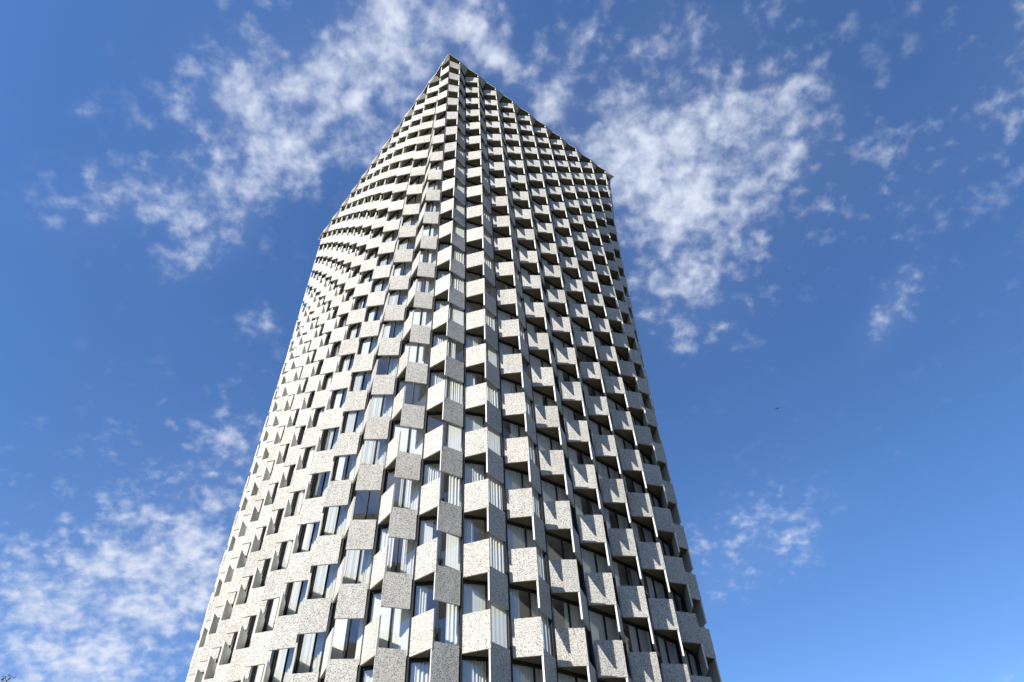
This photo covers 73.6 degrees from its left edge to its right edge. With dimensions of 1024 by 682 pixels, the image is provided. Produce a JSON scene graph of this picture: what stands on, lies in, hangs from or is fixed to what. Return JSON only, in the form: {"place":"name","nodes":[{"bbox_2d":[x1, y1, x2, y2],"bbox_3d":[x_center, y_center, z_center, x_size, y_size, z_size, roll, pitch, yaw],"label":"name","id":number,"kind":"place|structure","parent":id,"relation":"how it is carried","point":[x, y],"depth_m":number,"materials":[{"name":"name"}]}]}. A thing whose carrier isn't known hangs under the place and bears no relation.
{"place":"outdoors","nodes":[
{"label":"outdoors","id":0,"kind":"place"},
{"bbox_2d":[185,53,721,681],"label":"tower building","id":1,"kind":"structure","parent":0,"point":[459,471],"depth_m":40.83,"materials":[{"name":"concrete"}]},
{"bbox_2d":[230,616,255,661],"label":"window","id":2,"kind":"structure","parent":1,"relation":"in","point":[246,631],"depth_m":38.57,"materials":[{"name":"black metal"}]},
{"bbox_2d":[246,600,270,647],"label":"window","id":3,"kind":"structure","parent":1,"relation":"in","point":[254,619],"depth_m":37.78,"materials":[{"name":"black metal"}]},
{"bbox_2d":[252,652,275,681],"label":"window","id":4,"kind":"structure","parent":1,"relation":"in","point":[259,673],"depth_m":34.24,"materials":[{"name":"glass"}]},
{"bbox_2d":[262,543,284,586],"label":"window","id":5,"kind":"structure","parent":1,"relation":"in","point":[269,560],"depth_m":40.43,"materials":[{"name":"black metal"}]},
{"bbox_2d":[264,583,290,631],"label":"window","id":6,"kind":"structure","parent":1,"relation":"in","point":[271,621],"depth_m":36.51,"materials":[{"name":"glass"}]},
{"bbox_2d":[270,634,301,681],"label":"window","id":7,"kind":"structure","parent":1,"relation":"in","point":[284,659],"depth_m":32.60,"materials":[{"name":"clear glass"}]},
{"bbox_2d":[279,525,305,569],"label":"window","id":8,"kind":"structure","parent":1,"relation":"in","point":[288,547],"depth_m":39.10,"materials":[{"name":"white glass"}]},
{"bbox_2d":[284,567,314,615],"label":"window","id":9,"kind":"structure","parent":1,"relation":"in","point":[295,602],"depth_m":35.10,"materials":[{"name":"clear glass"}]},
{"bbox_2d":[292,474,317,515],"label":"window","id":10,"kind":"structure","parent":1,"relation":"in","point":[300,495],"depth_m":41.77,"materials":[{"name":"white glass"}]},
{"bbox_2d":[298,507,326,552],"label":"window","id":11,"kind":"structure","parent":1,"relation":"in","point":[311,531],"depth_m":37.74,"materials":[{"name":"white glass"}]},
{"bbox_2d":[294,605,334,673],"bbox_3d":[-9.087,14.089,31.453,2.192,3.607,0.194,-33,-54,25],"label":"window","id":12,"kind":"structure","parent":1,"relation":"in","point":[309,658],"depth_m":31.47,"materials":[{"name":"clear glass"}]},
{"bbox_2d":[311,457,336,497],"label":"window","id":13,"kind":"structure","parent":1,"relation":"in","point":[326,476],"depth_m":40.11,"materials":[{"name":"grey glass"}]},
{"bbox_2d":[309,543,344,599],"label":"window","id":14,"kind":"structure","parent":1,"relation":"in","point":[324,577],"depth_m":34.03,"materials":[{"name":"glass"}]},
{"bbox_2d":[321,414,345,450],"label":"window","id":15,"kind":"structure","parent":1,"relation":"in","point":[334,432],"depth_m":42.85,"materials":[{"name":"white metal"}]},
{"bbox_2d":[321,485,354,537],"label":"window","id":16,"kind":"structure","parent":1,"relation":"in","point":[336,518],"depth_m":36.63,"materials":[{"name":"white glass"}]},
{"bbox_2d":[332,437,362,481],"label":"window","id":17,"kind":"structure","parent":1,"relation":"in","point":[340,462],"depth_m":39.32,"materials":[{"name":"white glass"}]},
{"bbox_2d":[330,592,370,664],"bbox_3d":[-7.319,13.081,30.605,2.136,3.607,0.153,-25,-51,20],"label":"window","id":18,"kind":"structure","parent":1,"relation":"in","point":[340,625],"depth_m":30.63,"materials":[{"name":"clear glass"}]},
{"bbox_2d":[342,396,369,434],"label":"window","id":19,"kind":"structure","parent":1,"relation":"in","point":[353,422],"depth_m":41.89,"materials":[{"name":"white metal"}]},
{"bbox_2d":[342,527,379,591],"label":"window","id":20,"kind":"structure","parent":1,"relation":"in","point":[357,570],"depth_m":33.11,"materials":[{"name":"glass"}]},
{"bbox_2d":[351,358,376,391],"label":"window","id":21,"kind":"structure","parent":1,"relation":"in","point":[357,380],"depth_m":44.69,"materials":[{"name":"white metal"}]},
{"bbox_2d":[352,471,386,519],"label":"window","id":22,"kind":"structure","parent":1,"relation":"in","point":[386,471],"depth_m":35.75,"materials":[{"name":"black metal"}]},
{"bbox_2d":[361,423,392,469],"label":"window","id":23,"kind":"structure","parent":1,"relation":"in","point":[374,452],"depth_m":38.28,"materials":[{"name":"white metal"}]},
{"bbox_2d":[369,381,397,419],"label":"window","id":24,"kind":"structure","parent":1,"relation":"in","point":[381,405],"depth_m":40.90,"materials":[{"name":"white metal"}]},
{"bbox_2d":[361,659,406,681],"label":"window","id":25,"kind":"structure","parent":1,"relation":"in","point":[367,671],"depth_m":28.71,"materials":[{"name":"glass"}]},
{"bbox_2d":[376,343,402,375],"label":"window","id":26,"kind":"structure","parent":1,"relation":"in","point":[392,366],"depth_m":43.17,"materials":[{"name":"white metal"}]},
{"bbox_2d":[367,586,411,655],"bbox_3d":[-5.365,12.367,30.039,2.104,3.607,0.146,-15,-48,11],"label":"window","id":27,"kind":"structure","parent":1,"relation":"in","point":[394,628],"depth_m":30.02,"materials":[{"name":"white glass"}]},
{"bbox_2d":[382,309,407,338],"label":"window","id":28,"kind":"structure","parent":1,"relation":"in","point":[399,329],"depth_m":46.12,"materials":[{"name":"grey glass"}]},
{"bbox_2d":[376,519,416,579],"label":"window","id":29,"kind":"structure","parent":1,"relation":"in","point":[408,550],"depth_m":32.60,"materials":[{"name":"white glass"}]},
{"bbox_2d":[388,280,411,307],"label":"window","id":30,"kind":"structure","parent":1,"relation":"in","point":[393,297],"depth_m":48.89,"materials":[{"name":"glass"}]},
{"bbox_2d":[384,466,420,514],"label":"window","id":31,"kind":"structure","parent":1,"relation":"in","point":[409,489],"depth_m":34.96,"materials":[{"name":"white glass"}]},
{"bbox_2d":[391,413,426,458],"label":"window","id":32,"kind":"structure","parent":1,"relation":"in","point":[411,441],"depth_m":37.69,"materials":[{"name":"white metal"}]},
{"bbox_2d":[396,371,427,404],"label":"window","id":33,"kind":"structure","parent":1,"relation":"in","point":[402,379],"depth_m":40.70,"materials":[{"name":"black metal"}]},
{"bbox_2d":[402,333,430,362],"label":"window","id":34,"kind":"structure","parent":1,"relation":"in","point":[417,351],"depth_m":42.98,"materials":[{"name":"grey glass"}]},
{"bbox_2d":[408,657,429,681],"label":"window","id":35,"kind":"structure","parent":1,"relation":"in","point":[419,668],"depth_m":28.25,"materials":[{"name":"clear glass"}]},
{"bbox_2d":[406,302,434,329],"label":"window","id":36,"kind":"structure","parent":1,"relation":"in","point":[423,317],"depth_m":45.43,"materials":[{"name":"grey glass"}]},
{"bbox_2d":[411,274,436,293],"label":"window","id":37,"kind":"structure","parent":1,"relation":"in","point":[430,281],"depth_m":48.00,"materials":[{"name":"glass"}]},
{"bbox_2d":[415,246,438,265],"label":"window","id":38,"kind":"structure","parent":1,"relation":"in","point":[432,253],"depth_m":50.58,"materials":[{"name":"glass"}]},
{"bbox_2d":[413,579,460,645],"bbox_3d":[-3.278,12.034,29.833,2.082,3.607,0.182,-4,-47,1],"label":"window","id":39,"kind":"structure","parent":1,"relation":"in","point":[452,633],"depth_m":30.01,"materials":[{"name":"glass"}]},
{"bbox_2d":[418,516,461,570],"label":"window","id":40,"kind":"structure","parent":1,"relation":"in","point":[453,543],"depth_m":32.56,"materials":[{"name":"white glass"}]},
{"bbox_2d":[422,459,462,506],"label":"window","id":41,"kind":"structure","parent":1,"relation":"in","point":[431,469],"depth_m":35.19,"materials":[{"name":"white glass"}]},
{"bbox_2d":[426,412,462,451],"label":"window","id":42,"kind":"structure","parent":1,"relation":"in","point":[455,433],"depth_m":37.40,"materials":[{"name":"white metal"}]},
{"bbox_2d":[429,369,463,403],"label":"window","id":43,"kind":"structure","parent":1,"relation":"in","point":[454,388],"depth_m":40.23,"materials":[{"name":"white metal"}]},
{"bbox_2d":[432,332,463,362],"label":"window","id":44,"kind":"structure","parent":1,"relation":"in","point":[438,337],"depth_m":43.02,"materials":[{"name":"grey glass"}]},
{"bbox_2d":[434,299,463,325],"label":"window","id":45,"kind":"structure","parent":1,"relation":"in","point":[456,314],"depth_m":45.39,"materials":[{"name":"grey glass"}]},
{"bbox_2d":[437,269,464,293],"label":"window","id":46,"kind":"structure","parent":1,"relation":"in","point":[457,282],"depth_m":47.96,"materials":[{"name":"glass"}]},
{"bbox_2d":[439,242,464,264],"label":"window","id":47,"kind":"structure","parent":1,"relation":"in","point":[459,255],"depth_m":50.53,"materials":[{"name":"glass"}]},
{"bbox_2d":[441,217,464,238],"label":"window","id":48,"kind":"structure","parent":1,"relation":"in","point":[459,229],"depth_m":53.04,"materials":[{"name":"glass"}]},
{"bbox_2d":[461,655,488,681],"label":"window","id":49,"kind":"structure","parent":1,"relation":"in","point":[474,668],"depth_m":28.33,"materials":[{"name":"white"}]},
{"bbox_2d":[466,220,491,244],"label":"window","id":50,"kind":"structure","parent":1,"relation":"in","point":[469,225],"depth_m":53.71,"materials":[{"name":"white"}]},
{"bbox_2d":[466,244,493,276],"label":"window","id":51,"kind":"structure","parent":1,"relation":"in","point":[488,260],"depth_m":51.00,"materials":[{"name":"white"}]},
{"bbox_2d":[466,270,494,299],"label":"window","id":52,"kind":"structure","parent":1,"relation":"in","point":[467,271],"depth_m":48.71,"materials":[{"name":"black glass"}]},
{"bbox_2d":[466,299,496,332],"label":"window","id":53,"kind":"structure","parent":1,"relation":"in","point":[490,318],"depth_m":45.80,"materials":[{"name":"white glass"}]},
{"bbox_2d":[466,332,497,367],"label":"window","id":54,"kind":"structure","parent":1,"relation":"in","point":[471,339],"depth_m":43.24,"materials":[{"name":"white glass"}]},
{"bbox_2d":[465,369,499,409],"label":"window","id":55,"kind":"structure","parent":1,"relation":"in","point":[470,380],"depth_m":40.57,"materials":[{"name":"white"}]},
{"bbox_2d":[465,411,501,456],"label":"window","id":56,"kind":"structure","parent":1,"relation":"in","point":[473,421],"depth_m":38.10,"materials":[{"name":"white"}]},
{"bbox_2d":[464,459,503,510],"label":"window","id":57,"kind":"structure","parent":1,"relation":"in","point":[474,471],"depth_m":35.52,"materials":[{"name":"white"}]},
{"bbox_2d":[463,515,505,573],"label":"window","id":58,"kind":"structure","parent":1,"relation":"in","point":[497,552],"depth_m":32.82,"materials":[{"name":"white glass"}]},
{"bbox_2d":[462,579,508,648],"bbox_3d":[-1.196,12.121,30.017,2.069,3.607,0.159,10,-48,-12],"label":"window","id":59,"kind":"structure","parent":1,"relation":"in","point":[475,593],"depth_m":30.39,"materials":[{"name":"white glass"}]},
{"bbox_2d":[494,252,519,280],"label":"window","id":60,"kind":"structure","parent":1,"relation":"in","point":[504,259],"depth_m":52.02,"materials":[{"name":"glass"}]},
{"bbox_2d":[496,278,522,309],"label":"window","id":61,"kind":"structure","parent":1,"relation":"in","point":[507,286],"depth_m":49.43,"materials":[{"name":"clear glass"}]},
{"bbox_2d":[496,307,525,349],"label":"window","id":62,"kind":"structure","parent":1,"relation":"in","point":[503,314],"depth_m":46.67,"materials":[{"name":"grey glass"}]},
{"bbox_2d":[497,340,528,377],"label":"window","id":63,"kind":"structure","parent":1,"relation":"in","point":[505,348],"depth_m":44.08,"materials":[{"name":"grey glass"}]},
{"bbox_2d":[501,376,532,418],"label":"window","id":64,"kind":"structure","parent":1,"relation":"in","point":[508,386],"depth_m":41.45,"materials":[{"name":"grey glass"}]},
{"bbox_2d":[503,418,536,465],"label":"window","id":65,"kind":"structure","parent":1,"relation":"in","point":[517,429],"depth_m":38.97,"materials":[{"name":"black metal"}]},
{"bbox_2d":[505,465,541,519],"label":"window","id":66,"kind":"structure","parent":1,"relation":"in","point":[515,478],"depth_m":36.29,"materials":[{"name":"grey glass"}]},
{"bbox_2d":[505,520,546,582],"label":"window","id":67,"kind":"structure","parent":1,"relation":"in","point":[519,535],"depth_m":33.71,"materials":[{"name":"glass"}]},
{"bbox_2d":[512,659,542,681],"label":"window","id":68,"kind":"structure","parent":1,"relation":"in","point":[523,671],"depth_m":28.99,"materials":[{"name":"glass"}]},
{"bbox_2d":[508,584,552,655],"bbox_3d":[0.783,12.665,30.621,2.144,3.607,0.201,21,-51,-20],"label":"window","id":69,"kind":"structure","parent":1,"relation":"in","point":[534,611],"depth_m":31.11,"materials":[{"name":"glass"}]},
{"bbox_2d":[522,290,547,319],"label":"window","id":70,"kind":"structure","parent":1,"relation":"in","point":[526,295],"depth_m":50.20,"materials":[{"name":"clear glass"}]},
{"bbox_2d":[525,319,552,352],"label":"window","id":71,"kind":"structure","parent":1,"relation":"in","point":[530,326],"depth_m":47.57,"materials":[{"name":"grey glass"}]},
{"bbox_2d":[528,351,557,389],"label":"window","id":72,"kind":"structure","parent":1,"relation":"in","point":[535,361],"depth_m":45.00,"materials":[{"name":"black metal"}]},
{"bbox_2d":[532,388,562,429],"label":"window","id":73,"kind":"structure","parent":1,"relation":"in","point":[537,395],"depth_m":42.42,"materials":[{"name":"black metal"}]},
{"bbox_2d":[535,429,568,476],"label":"window","id":74,"kind":"structure","parent":1,"relation":"in","point":[545,441],"depth_m":39.85,"materials":[{"name":"grey glass"}]},
{"bbox_2d":[540,477,575,529],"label":"window","id":75,"kind":"structure","parent":1,"relation":"in","point":[551,491],"depth_m":37.27,"materials":[{"name":"grey glass"}]},
{"bbox_2d":[547,305,571,330],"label":"window","id":76,"kind":"structure","parent":1,"relation":"in","point":[552,310],"depth_m":51.21,"materials":[{"name":"grey glass"}]},
{"bbox_2d":[551,333,576,362],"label":"window","id":77,"kind":"structure","parent":1,"relation":"in","point":[558,342],"depth_m":48.68,"materials":[{"name":"grey glass"}]},
{"bbox_2d":[545,531,583,592],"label":"window","id":78,"kind":"structure","parent":1,"relation":"in","point":[562,539],"depth_m":34.79,"materials":[{"name":"black metal"}]},
{"bbox_2d":[556,365,582,399],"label":"window","id":79,"kind":"structure","parent":1,"relation":"in","point":[571,378],"depth_m":46.07,"materials":[{"name":"grey glass"}]},
{"bbox_2d":[550,594,591,663],"bbox_3d":[2.658,13.491,31.481,2.223,3.607,0.204,27,-54,-25],"label":"window","id":80,"kind":"structure","parent":1,"relation":"in","point":[572,613],"depth_m":32.31,"materials":[{"name":"black metal"}]},
{"bbox_2d":[561,402,589,439],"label":"window","id":81,"kind":"structure","parent":1,"relation":"in","point":[568,412],"depth_m":43.38,"materials":[{"name":"black metal"}]},
{"bbox_2d":[567,443,597,485],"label":"window","id":82,"kind":"structure","parent":1,"relation":"in","point":[572,450],"depth_m":40.89,"materials":[{"name":"grey glass"}]},
{"bbox_2d":[576,348,597,363],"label":"window","id":83,"kind":"structure","parent":1,"relation":"in","point":[579,350],"depth_m":49.93,"materials":[{"name":"black glass"}]},
{"bbox_2d":[573,490,606,539],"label":"window","id":84,"kind":"structure","parent":1,"relation":"in","point":[577,496],"depth_m":38.34,"materials":[{"name":"black glass"}]},
{"bbox_2d":[582,380,604,410],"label":"window","id":85,"kind":"structure","parent":1,"relation":"in","point":[599,393],"depth_m":47.15,"materials":[{"name":"grey glass"}]},
{"bbox_2d":[580,544,615,601],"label":"window","id":86,"kind":"structure","parent":1,"relation":"in","point":[593,561],"depth_m":35.76,"materials":[{"name":"glass"}]},
{"bbox_2d":[588,416,611,451],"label":"window","id":87,"kind":"structure","parent":1,"relation":"in","point":[604,430],"depth_m":44.54,"materials":[{"name":"black metal"}]},
{"bbox_2d":[595,457,620,499],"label":"window","id":88,"kind":"structure","parent":1,"relation":"in","point":[605,471],"depth_m":41.97,"materials":[{"name":"grey glass"}]},
{"bbox_2d":[588,606,627,675],"bbox_3d":[4.474,14.463,32.475,2.271,3.607,0.203,30,-55,-27],"label":"window","id":89,"kind":"structure","parent":1,"relation":"in","point":[604,626],"depth_m":33.22,"materials":[{"name":"glass"}]},
{"bbox_2d":[606,394,625,427],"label":"window","id":90,"kind":"structure","parent":1,"relation":"in","point":[613,404],"depth_m":48.26,"materials":[{"name":"black metal"}]},
{"bbox_2d":[603,504,630,554],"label":"window","id":91,"kind":"structure","parent":1,"relation":"in","point":[621,519],"depth_m":39.52,"materials":[{"name":"black glass"}]},
{"bbox_2d":[614,431,634,468],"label":"window","id":92,"kind":"structure","parent":1,"relation":"in","point":[622,443],"depth_m":45.67,"materials":[{"name":"black metal"}]},
{"bbox_2d":[612,557,641,615],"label":"window","id":93,"kind":"structure","parent":1,"relation":"in","point":[636,580],"depth_m":36.93,"materials":[{"name":"black metal"}]},
{"bbox_2d":[622,472,643,513],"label":"window","id":94,"kind":"structure","parent":1,"relation":"in","point":[637,486],"depth_m":43.25,"materials":[{"name":"black glass"}]},
{"bbox_2d":[622,619,653,670],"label":"window","id":95,"kind":"structure","parent":1,"relation":"in","point":[641,641],"depth_m":34.42,"materials":[{"name":"glass"}]},
{"bbox_2d":[631,518,654,564],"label":"window","id":96,"kind":"structure","parent":1,"relation":"in","point":[648,536],"depth_m":40.59,"materials":[{"name":"black glass"}]},
{"bbox_2d":[643,486,660,507],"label":"window","id":97,"kind":"structure","parent":1,"relation":"in","point":[655,501],"depth_m":44.45,"materials":[{"name":"black glass"}]},
{"bbox_2d":[642,571,667,598],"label":"window","id":98,"kind":"structure","parent":1,"relation":"in","point":[656,587],"depth_m":38.09,"materials":[{"name":"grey glass"}]},
{"bbox_2d":[653,531,672,556],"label":"window","id":99,"kind":"structure","parent":1,"relation":"in","point":[665,546],"depth_m":41.88,"materials":[{"name":"black glass"}]},
{"bbox_2d":[653,631,681,663],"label":"window","id":100,"kind":"structure","parent":1,"relation":"in","point":[668,646],"depth_m":35.51,"materials":[{"name":"grey glass"}]},
{"bbox_2d":[664,582,685,611],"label":"window","id":101,"kind":"structure","parent":1,"relation":"in","point":[671,589],"depth_m":39.24,"materials":[{"name":"black metal"}]},
{"bbox_2d":[0,0,1023,681],"label":"sky","id":102,"kind":"structure","parent":0,"point":[818,205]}
]}

